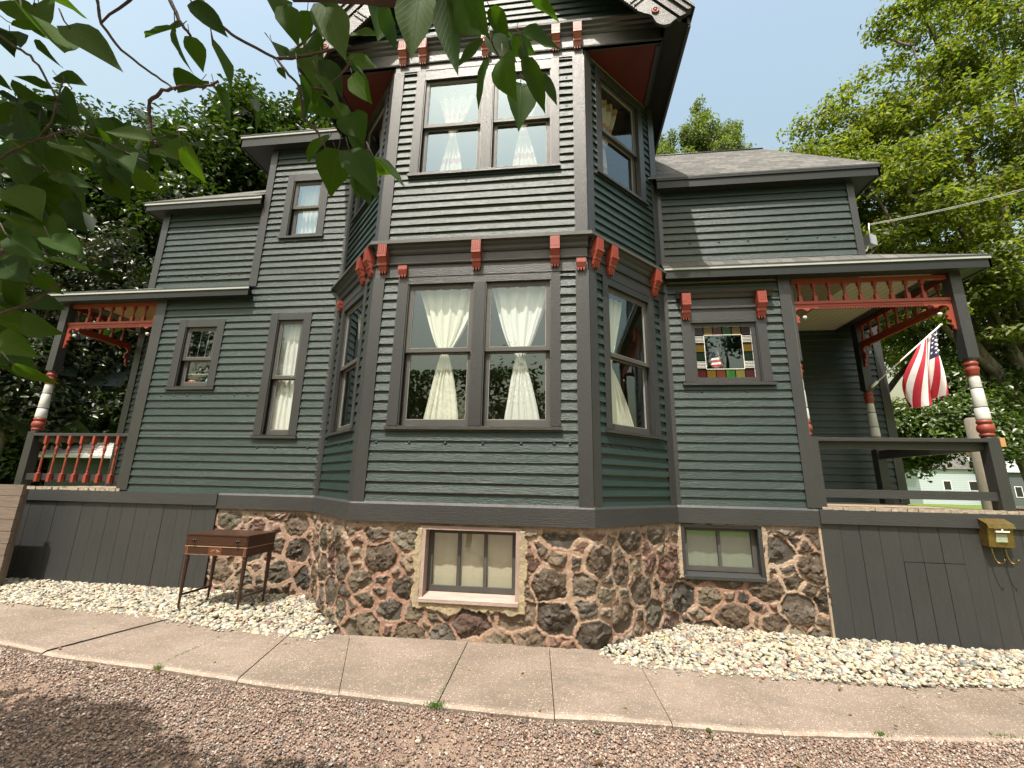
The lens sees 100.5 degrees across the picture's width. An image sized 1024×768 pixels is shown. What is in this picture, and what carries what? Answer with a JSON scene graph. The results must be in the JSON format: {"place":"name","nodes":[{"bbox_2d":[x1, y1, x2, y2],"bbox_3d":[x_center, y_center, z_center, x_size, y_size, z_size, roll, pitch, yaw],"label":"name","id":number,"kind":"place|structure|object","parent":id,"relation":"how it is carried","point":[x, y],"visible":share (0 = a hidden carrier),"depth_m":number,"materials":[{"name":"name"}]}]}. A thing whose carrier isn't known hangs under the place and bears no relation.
{"place":"outdoors","nodes":[
{"label":"outdoors","id":0,"kind":"place"},
{"bbox_2d":[0,599,1023,742],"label":"sidewalk","id":1,"kind":"structure","parent":0,"point":[589,686],"depth_m":3.11,"materials":[{"name":"concrete"}]},
{"bbox_2d":[145,636,1022,738],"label":"weeds","id":2,"kind":"object","parent":1,"relation":"on","point":[440,704],"visible":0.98,"depth_m":2.73,"materials":[{"name":"green plant"}]},
{"bbox_2d":[0,647,1023,767],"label":"gravel","id":3,"kind":"structure","parent":0,"point":[936,745],"depth_m":2.45,"materials":[{"name":"beige gravel"}]},
{"bbox_2d":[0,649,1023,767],"bbox_3d":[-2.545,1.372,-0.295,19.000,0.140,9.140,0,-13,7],"label":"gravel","id":4,"kind":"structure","parent":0,"point":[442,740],"depth_m":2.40,"materials":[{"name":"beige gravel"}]},
{"bbox_2d":[28,622,1023,767],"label":"fallen leaves","id":5,"kind":"object","parent":4,"relation":"on","point":[598,761],"visible":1,"depth_m":2.54,"materials":[{"name":"brown plant"}]},
{"bbox_2d":[0,0,1023,457],"label":"sky","id":6,"kind":"structure","parent":0,"point":[760,63],"materials":[{"name":"blue"}]},
{"bbox_2d":[7,495,1021,738],"bbox_3d":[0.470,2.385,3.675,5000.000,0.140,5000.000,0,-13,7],"label":"ground","id":7,"kind":"structure","parent":0,"point":[959,506],"depth_m":4.04,"materials":[{"name":"green plant"}]},
{"bbox_2d":[0,484,29,585],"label":"plank fence","id":8,"kind":"object","parent":7,"relation":"on","point":[11,510],"visible":1,"depth_m":5.25,"materials":[{"name":"brown wood"}]},
{"bbox_2d":[38,443,113,485],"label":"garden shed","id":9,"kind":"structure","parent":7,"relation":"on","point":[83,459],"depth_m":10.17,"materials":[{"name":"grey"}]},
{"bbox_2d":[0,212,153,458],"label":"understory tree","id":10,"kind":"object","parent":7,"relation":"on","point":[64,410],"visible":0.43,"depth_m":10.68,"materials":[{"name":"green plant"}]},
{"bbox_2d":[0,209,154,495],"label":"spruce thicket tree","id":11,"kind":"object","parent":7,"relation":"on","point":[106,419],"visible":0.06,"depth_m":14.19,"materials":[{"name":"green plant"}]},
{"bbox_2d":[0,68,333,286],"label":"maple tree","id":12,"kind":"object","parent":7,"relation":"on","point":[229,165],"visible":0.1,"depth_m":16.28,"materials":[{"name":"green plant"}]},
{"bbox_2d":[0,0,561,383],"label":"lilac tree","id":13,"kind":"object","parent":7,"relation":"on","point":[48,208],"visible":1,"depth_m":0.86,"materials":[{"name":"green plant"}]},
{"bbox_2d":[0,577,1023,695],"bbox_3d":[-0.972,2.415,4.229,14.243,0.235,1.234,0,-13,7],"label":"pebbles","id":14,"kind":"object","parent":7,"relation":"on","point":[874,656],"visible":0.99,"depth_m":3.98,"materials":[{"name":"white gravel"}]},
{"bbox_2d":[177,529,276,609],"bbox_3d":[-3.104,2.023,4.620,0.736,0.779,0.476,0,-13,7],"label":"side table","id":15,"kind":"object","parent":14,"relation":"on","point":[244,544],"visible":0.97,"depth_m":4.51,"materials":[{"name":"brown wood"}]},
{"bbox_2d":[6,0,1023,651],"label":"victorian house","id":16,"kind":"structure","parent":7,"relation":"on","point":[360,482],"depth_m":5.01,"materials":[{"name":"paint"}]},
{"bbox_2d":[164,319,225,389],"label":"window","id":17,"kind":"structure","parent":16,"relation":"in","point":[187,330],"depth_m":5.95,"materials":[{"name":"grey paint"}]},
{"bbox_2d":[187,368,208,375],"bbox_3d":[-4.365,-0.177,6.057,0.500,0.112,0.100,0,-13,7],"label":"kitchen shelf","id":18,"kind":"object","parent":16,"relation":"attached to","point":[200,372],"visible":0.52,"depth_m":6.05,"materials":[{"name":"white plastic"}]},
{"bbox_2d":[250,312,312,437],"bbox_3d":[-3.049,-0.126,5.756,0.635,1.730,0.200,0,-13,7],"label":"window","id":19,"kind":"structure","parent":16,"relation":"in","point":[269,379],"depth_m":5.71,"materials":[{"name":"grey paint"}]},
{"bbox_2d":[270,326,300,429],"bbox_3d":[-3.039,-0.088,5.808,0.362,1.480,0.034,0,-13,7],"label":"straight curtain","id":20,"kind":"object","parent":16,"relation":"hanging from","point":[284,390],"visible":0.69,"depth_m":5.80,"materials":[{"name":"white fabric"}]},
{"bbox_2d":[277,173,327,238],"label":"window","id":21,"kind":"structure","parent":16,"relation":"in","point":[305,181],"depth_m":6.31,"materials":[{"name":"grey paint"}]},
{"bbox_2d":[296,188,319,233],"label":"straight curtain","id":22,"kind":"object","parent":16,"relation":"hanging from","point":[307,222],"visible":0.62,"depth_m":6.42,"materials":[{"name":"white fabric"}]},
{"bbox_2d":[325,284,367,436],"bbox_3d":[-1.913,-0.237,5.120,0.200,1.695,0.970,11,-16,-37],"label":"window","id":23,"kind":"structure","parent":16,"relation":"in","point":[345,363],"depth_m":5.32,"materials":[{"name":"grey paint"}]},
{"bbox_2d":[358,313,361,333],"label":"tied curtain","id":24,"kind":"object","parent":16,"relation":"hanging from","point":[359,320],"visible":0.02,"depth_m":5.45,"materials":[{"name":"white fabric"}]},
{"bbox_2d":[351,86,389,222],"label":"window","id":25,"kind":"structure","parent":16,"relation":"in","point":[371,137],"depth_m":5.88,"materials":[{"name":"grey paint"}]},
{"bbox_2d":[420,289,469,418],"bbox_3d":[-0.703,-0.327,4.572,0.702,1.480,0.039,0,-13,7],"label":"tied curtain","id":26,"kind":"object","parent":16,"relation":"hanging from","point":[447,312],"visible":0.88,"depth_m":4.62,"materials":[{"name":"beige fabric"}]},
{"bbox_2d":[437,89,475,170],"bbox_3d":[-0.722,-3.094,5.258,0.513,1.260,0.055,0,-13,7],"label":"tied curtain","id":27,"kind":"object","parent":16,"relation":"hanging from","point":[455,106],"visible":0.91,"depth_m":5.32,"materials":[{"name":"fabric"}]},
{"bbox_2d":[418,525,521,607],"bbox_3d":[-0.387,1.690,3.999,0.970,0.675,0.195,0,-13,7],"label":"basement window","id":28,"kind":"structure","parent":16,"relation":"in","point":[428,592],"depth_m":3.98,"materials":[{"name":"paint"}]},
{"bbox_2d":[432,533,512,587],"bbox_3d":[-0.376,1.687,4.084,0.812,0.560,0.012,0,-13,7],"label":"basement curtain","id":29,"kind":"object","parent":16,"relation":"hanging from","point":[499,565],"visible":0.8,"depth_m":4.08,"materials":[{"name":"beige fabric"}]},
{"bbox_2d":[383,272,561,429],"bbox_3d":[-0.379,-0.345,4.475,1.794,1.675,0.200,0,-13,7],"label":"window","id":30,"kind":"structure","parent":16,"relation":"in","point":[478,349],"depth_m":4.42,"materials":[{"name":"grey paint"}]},
{"bbox_2d":[407,57,560,176],"bbox_3d":[-0.315,-3.162,5.130,1.784,1.530,0.200,0,-13,7],"label":"window","id":31,"kind":"structure","parent":16,"relation":"in","point":[488,122],"depth_m":5.10,"materials":[{"name":"grey paint"}]},
{"bbox_2d":[492,286,545,419],"bbox_3d":[0.097,-0.333,4.473,0.667,1.480,0.040,0,-13,7],"label":"tied curtain","id":32,"kind":"object","parent":16,"relation":"hanging from","point":[521,311],"visible":0.94,"depth_m":4.53,"materials":[{"name":"white fabric"}]},
{"bbox_2d":[505,94,537,165],"bbox_3d":[0.152,-3.101,5.151,0.582,1.260,0.057,0,-13,7],"label":"tied curtain","id":33,"kind":"object","parent":16,"relation":"hanging from","point":[524,154],"visible":0.46,"depth_m":5.08,"materials":[{"name":"fabric"}]},
{"bbox_2d":[601,96,616,174],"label":"tied curtain","id":34,"kind":"object","parent":16,"relation":"hanging from","point":[609,114],"visible":0.39,"depth_m":5.47,"materials":[{"name":"fabric"}]},
{"bbox_2d":[609,298,633,426],"bbox_3d":[1.163,-0.249,4.739,0.528,1.480,0.054,11,-16,-36],"label":"tied curtain","id":35,"kind":"object","parent":16,"relation":"hanging from","point":[621,415],"visible":0.51,"depth_m":4.69,"materials":[{"name":"beige fabric"}]},
{"bbox_2d":[594,65,648,205],"bbox_3d":[1.319,-3.072,5.369,0.970,1.530,0.200,11,-16,-37],"label":"window","id":36,"kind":"structure","parent":16,"relation":"in","point":[634,150],"depth_m":5.46,"materials":[{"name":"grey paint"}]},
{"bbox_2d":[601,275,664,439],"bbox_3d":[1.277,-0.262,4.728,0.970,1.695,0.200,11,-16,-37],"label":"window","id":37,"kind":"structure","parent":16,"relation":"in","point":[647,350],"depth_m":4.81,"materials":[{"name":"grey paint"}]},
{"bbox_2d":[686,530,752,566],"bbox_3d":[2.274,1.815,4.692,0.712,0.455,0.012,0,-13,7],"label":"basement curtain","id":38,"kind":"object","parent":16,"relation":"hanging from","point":[735,548],"visible":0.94,"depth_m":4.69,"materials":[{"name":"white fabric"}]},
{"bbox_2d":[678,523,766,582],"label":"basement window","id":39,"kind":"structure","parent":16,"relation":"in","point":[757,573],"depth_m":4.59,"materials":[{"name":"grey paint"}]},
{"bbox_2d":[681,319,777,384],"bbox_3d":[2.545,-0.359,5.113,1.030,0.800,0.200,0,-13,7],"label":"window","id":40,"kind":"structure","parent":16,"relation":"in","point":[757,370],"depth_m":5.06,"materials":[{"name":"grey paint"}]},
{"bbox_2d":[863,223,877,253],"bbox_3d":[4.540,-1.851,5.513,0.475,0.612,0.240,2,-13,-5],"label":"service box","id":41,"kind":"object","parent":16,"relation":"attached to","point":[869,240],"visible":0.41,"depth_m":5.55,"materials":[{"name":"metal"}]},
{"bbox_2d":[871,188,1023,224],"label":"overhead wire","id":42,"kind":"object","parent":41,"relation":"attached to","point":[941,209],"visible":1,"depth_m":6.56,"materials":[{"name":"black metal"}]},
{"bbox_2d":[870,324,948,407],"bbox_3d":[5.823,-0.253,6.272,0.979,1.228,0.340,-7,-15,30],"label":"american flag","id":43,"kind":"object","parent":16,"relation":"attached to","point":[924,381],"visible":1,"depth_m":6.12,"materials":[{"name":"multicoloured fabric"}]},
{"bbox_2d":[977,518,1019,564],"bbox_3d":[4.837,1.554,4.225,0.241,0.438,0.134,0,-13,7],"label":"mailbox","id":44,"kind":"object","parent":16,"relation":"attached to","point":[995,532],"visible":1,"depth_m":4.21,"materials":[{"name":"gold metal"}]},
{"bbox_2d":[656,94,756,154],"bbox_3d":[11.818,-6.040,26.110,8.313,27.298,5.580,0,-13,7],"label":"birch tree","id":45,"kind":"object","parent":7,"relation":"on","point":[698,136],"visible":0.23,"depth_m":27.22,"materials":[{"name":"green plant"}]},
{"bbox_2d":[772,90,1008,391],"bbox_3d":[17.886,-3.513,19.775,11.747,19.918,8.061,0,-13,7],"label":"maple tree","id":46,"kind":"object","parent":7,"relation":"on","point":[902,370],"visible":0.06,"depth_m":19.37,"materials":[{"name":"green plant"}]},
{"bbox_2d":[786,0,1023,414],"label":"maple tree","id":47,"kind":"object","parent":7,"relation":"on","point":[970,87],"visible":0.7,"depth_m":16.76,"materials":[{"name":"green plant"}]},
{"bbox_2d":[891,338,1023,482],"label":"linden tree","id":48,"kind":"object","parent":7,"relation":"on","point":[945,417],"visible":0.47,"depth_m":13.80,"materials":[{"name":"green plant"}]},
{"bbox_2d":[963,417,992,509],"bbox_3d":[11.720,2.557,10.509,0.310,3.460,0.310,0,-13,7],"label":"utility pole","id":49,"kind":"object","parent":7,"relation":"on","point":[970,424],"visible":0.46,"depth_m":10.60,"materials":[{"name":"brown wood"}]},
{"bbox_2d":[960,311,1008,395],"bbox_3d":[23.179,0.785,17.102,10.167,10.749,5.118,2,-13,-2],"label":"street tree","id":50,"kind":"object","parent":7,"relation":"on","point":[986,385],"depth_m":17.43,"materials":[{"name":"green plant"}]},
{"bbox_2d":[1016,507,1023,510],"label":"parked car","id":51,"kind":"object","parent":7,"relation":"on","point":[1019,508],"depth_m":17.33,"materials":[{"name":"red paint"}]},
{"bbox_2d":[905,454,980,504],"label":"white house","id":52,"kind":"structure","parent":0,"point":[957,477],"depth_m":56.23,"materials":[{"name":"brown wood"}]},
{"bbox_2d":[943,481,952,490],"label":"window","id":53,"kind":"structure","parent":52,"relation":"in","point":[947,485],"depth_m":56.04,"materials":[{"name":"glass"}]},
{"bbox_2d":[968,481,977,490],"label":"window","id":54,"kind":"structure","parent":52,"relation":"in","point":[973,486],"depth_m":55.69,"materials":[{"name":"glass"}]},
{"bbox_2d":[961,458,1023,506],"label":"grey house","id":55,"kind":"structure","parent":0,"point":[1016,481],"depth_m":53.48,"materials":[{"name":"wood"}]},
{"bbox_2d":[1014,486,1023,497],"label":"window","id":56,"kind":"structure","parent":55,"relation":"in","point":[1018,489],"depth_m":53.19,"materials":[{"name":"glass"}]}
]}

